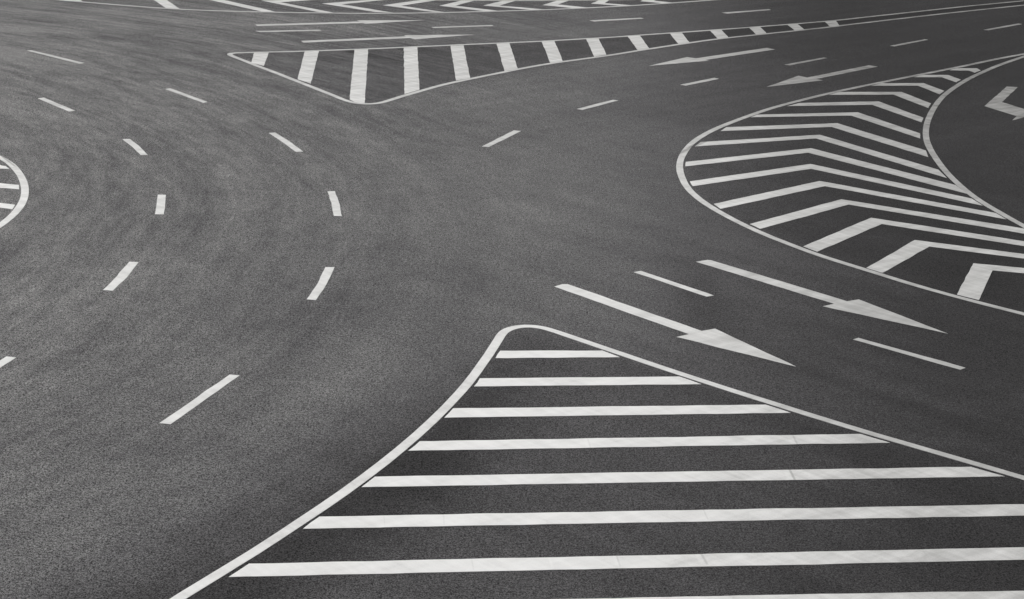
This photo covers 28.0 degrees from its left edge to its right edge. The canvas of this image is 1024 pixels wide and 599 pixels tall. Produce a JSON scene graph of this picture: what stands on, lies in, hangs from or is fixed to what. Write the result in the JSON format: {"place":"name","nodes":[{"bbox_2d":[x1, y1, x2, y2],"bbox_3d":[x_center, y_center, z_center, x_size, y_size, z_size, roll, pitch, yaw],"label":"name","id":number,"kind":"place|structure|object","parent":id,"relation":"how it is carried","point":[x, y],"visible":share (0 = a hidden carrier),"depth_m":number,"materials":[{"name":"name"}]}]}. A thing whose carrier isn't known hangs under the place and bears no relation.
{"place":"outdoors","nodes":[
{"label":"outdoors","id":0,"kind":"place"},
{"bbox_2d":[0,0,1023,598],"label":"road","id":1,"kind":"structure","parent":0,"point":[446,246],"depth_m":38.15,"materials":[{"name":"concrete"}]},
{"bbox_2d":[0,356,15,367],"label":"lane marking","id":2,"kind":"object","parent":1,"relation":"on","point":[5,360],"visible":1,"depth_m":32.90,"materials":[{"name":"paint"}]},
{"bbox_2d":[0,155,28,227],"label":"hatched island","id":3,"kind":"structure","parent":1,"relation":"on","point":[18,208],"depth_m":44.43,"materials":[{"name":"paint"}]},
{"bbox_2d":[27,50,82,63],"bbox_3d":[-13.616,-7.235,61.193,2.798,0.004,0.204,17,21,41],"label":"lane marking","id":4,"kind":"object","parent":1,"relation":"on","point":[74,61],"visible":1,"depth_m":61.10,"materials":[{"name":"paint"}]},
{"bbox_2d":[38,98,74,111],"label":"lane marking","id":5,"kind":"object","parent":1,"relation":"on","point":[56,104],"visible":1,"depth_m":53.95,"materials":[{"name":"paint"}]},
{"bbox_2d":[103,262,137,290],"bbox_3d":[-7.230,-0.438,38.066,0.216,0.004,2.055,3,16,2],"label":"lane marking","id":6,"kind":"object","parent":1,"relation":"on","point":[125,272],"visible":1,"depth_m":38.02,"materials":[{"name":"paint"}]},
{"bbox_2d":[123,139,146,154],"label":"lane marking","id":7,"kind":"object","parent":1,"relation":"on","point":[138,149],"visible":1,"depth_m":49.24,"materials":[{"name":"paint"}]},
{"bbox_2d":[155,195,165,213],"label":"lane marking","id":8,"kind":"object","parent":1,"relation":"on","point":[160,207],"visible":1,"depth_m":43.62,"materials":[{"name":"paint"}]},
{"bbox_2d":[166,88,205,102],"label":"lane marking","id":9,"kind":"object","parent":1,"relation":"on","point":[186,95],"visible":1,"depth_m":56.01,"materials":[{"name":"paint"}]},
{"bbox_2d":[160,375,239,423],"bbox_3d":[-4.774,1.517,31.509,0.178,0.004,2.555,7,16,15],"label":"lane marking","id":10,"kind":"object","parent":1,"relation":"on","point":[191,405],"visible":1,"depth_m":31.41,"materials":[{"name":"paint"}]},
{"bbox_2d":[269,132,302,151],"bbox_3d":[-5.561,-3.878,50.536,0.210,0.004,2.383,-4,17,-22],"label":"lane marking","id":11,"kind":"object","parent":1,"relation":"on","point":[288,143],"visible":1,"depth_m":50.47,"materials":[{"name":"paint"}]},
{"bbox_2d":[257,30,320,31],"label":"lane marking","id":12,"kind":"object","parent":1,"relation":"on","point":[288,30],"visible":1,"depth_m":68.15,"materials":[{"name":"paint"}]},
{"bbox_2d":[307,267,333,299],"bbox_3d":[-3.540,-0.307,38.179,0.199,0.004,2.346,3,16,3],"label":"lane marking","id":13,"kind":"object","parent":1,"relation":"on","point":[321,284],"visible":1,"depth_m":38.13,"materials":[{"name":"paint"}]},
{"bbox_2d":[327,191,341,215],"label":"lane marking","id":14,"kind":"object","parent":1,"relation":"on","point":[335,203],"visible":1,"depth_m":44.41,"materials":[{"name":"paint"}]},
{"bbox_2d":[256,20,419,25],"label":"lane arrow","id":15,"kind":"object","parent":1,"relation":"on","point":[372,21],"visible":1,"depth_m":70.50,"materials":[{"name":"paint"}]},
{"bbox_2d":[61,0,711,13],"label":"hatched island","id":16,"kind":"structure","parent":1,"relation":"on","point":[166,4],"depth_m":75.10,"materials":[{"name":"paint"}]},
{"bbox_2d":[302,34,473,42],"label":"lane arrow","id":17,"kind":"object","parent":1,"relation":"on","point":[420,36],"visible":1,"depth_m":67.62,"materials":[{"name":"paint"}]},
{"bbox_2d":[432,25,492,27],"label":"lane marking","id":18,"kind":"object","parent":1,"relation":"on","point":[462,26],"visible":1,"depth_m":70.77,"materials":[{"name":"paint"}]},
{"bbox_2d":[482,130,519,146],"bbox_3d":[-0.261,-4.085,52.098,0.198,0.004,2.405,8,17,18],"label":"lane marking","id":19,"kind":"object","parent":1,"relation":"on","point":[505,136],"visible":1,"depth_m":52.09,"materials":[{"name":"paint"}]},
{"bbox_2d":[578,100,617,109],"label":"lane marking","id":20,"kind":"object","parent":1,"relation":"on","point":[594,105],"visible":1,"depth_m":57.21,"materials":[{"name":"paint"}]},
{"bbox_2d":[590,18,643,21],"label":"lane marking","id":21,"kind":"object","parent":1,"relation":"on","point":[616,19],"visible":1,"depth_m":74.08,"materials":[{"name":"paint"}]},
{"bbox_2d":[634,271,713,296],"bbox_3d":[3.078,-0.304,39.201,0.194,0.004,2.032,-10,20,-38],"label":"lane marking","id":22,"kind":"object","parent":1,"relation":"on","point":[674,283],"visible":1,"depth_m":39.18,"materials":[{"name":"paint"}]},
{"bbox_2d":[554,284,795,366],"bbox_3d":[2.848,0.418,36.601,0.950,0.004,5.980,-8,19,-34],"label":"lane arrow","id":23,"kind":"object","parent":1,"relation":"on","point":[716,338],"visible":1,"depth_m":36.11,"materials":[{"name":"paint"}]},
{"bbox_2d":[681,78,717,85],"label":"lane marking","id":24,"kind":"object","parent":1,"relation":"on","point":[696,82],"visible":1,"depth_m":61.80,"materials":[{"name":"paint"}]},
{"bbox_2d":[650,48,774,65],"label":"lane arrow","id":25,"kind":"object","parent":1,"relation":"on","point":[685,60],"visible":1,"depth_m":66.25,"materials":[{"name":"paint"}]},
{"bbox_2d":[723,9,769,13],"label":"lane marking","id":26,"kind":"object","parent":1,"relation":"on","point":[745,11],"visible":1,"depth_m":77.72,"materials":[{"name":"paint"}]},
{"bbox_2d":[785,57,824,64],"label":"lane marking","id":27,"kind":"object","parent":1,"relation":"on","point":[804,61],"visible":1,"depth_m":66.45,"materials":[{"name":"paint"}]},
{"bbox_2d":[697,260,947,333],"bbox_3d":[5.724,-0.069,38.779,6.029,0.004,0.952,17,21,42],"label":"lane arrow","id":28,"kind":"object","parent":1,"relation":"on","point":[858,306],"visible":1,"depth_m":38.43,"materials":[{"name":"paint"}]},
{"bbox_2d":[767,65,877,86],"bbox_3d":[9.576,-6.960,63.840,0.936,0.004,6.355,13,19,33],"label":"lane arrow","id":29,"kind":"object","parent":1,"relation":"on","point":[797,79],"visible":1,"depth_m":63.36,"materials":[{"name":"paint"}]},
{"bbox_2d":[853,338,964,369],"bbox_3d":[6.840,0.929,35.411,2.200,0.004,0.188,17,21,42],"label":"lane marking","id":30,"kind":"object","parent":1,"relation":"on","point":[913,354],"visible":1,"depth_m":35.34,"materials":[{"name":"paint"}]},
{"bbox_2d":[891,39,926,45],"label":"lane marking","id":31,"kind":"object","parent":1,"relation":"on","point":[909,42],"visible":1,"depth_m":71.61,"materials":[{"name":"paint"}]},
{"bbox_2d":[985,23,1019,29],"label":"lane marking","id":32,"kind":"object","parent":1,"relation":"on","point":[1002,26],"visible":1,"depth_m":76.69,"materials":[{"name":"paint"}]},
{"bbox_2d":[985,86,1023,119],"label":"turn arrow","id":33,"kind":"object","parent":1,"relation":"on","point":[996,103],"visible":1,"depth_m":59.96,"materials":[{"name":"paint"}]},
{"bbox_2d":[170,325,1023,598],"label":"hatched island","id":34,"kind":"structure","parent":0,"point":[605,562],"depth_m":28.21,"materials":[{"name":"paint"}]},
{"bbox_2d":[227,0,1023,103],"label":"hatched island","id":35,"kind":"structure","parent":0,"point":[359,71],"depth_m":64.08,"materials":[{"name":"paint"}]},
{"bbox_2d":[676,53,1023,314],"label":"hatched island","id":36,"kind":"structure","parent":0,"point":[975,281],"depth_m":48.35,"materials":[{"name":"paint"}]}
]}

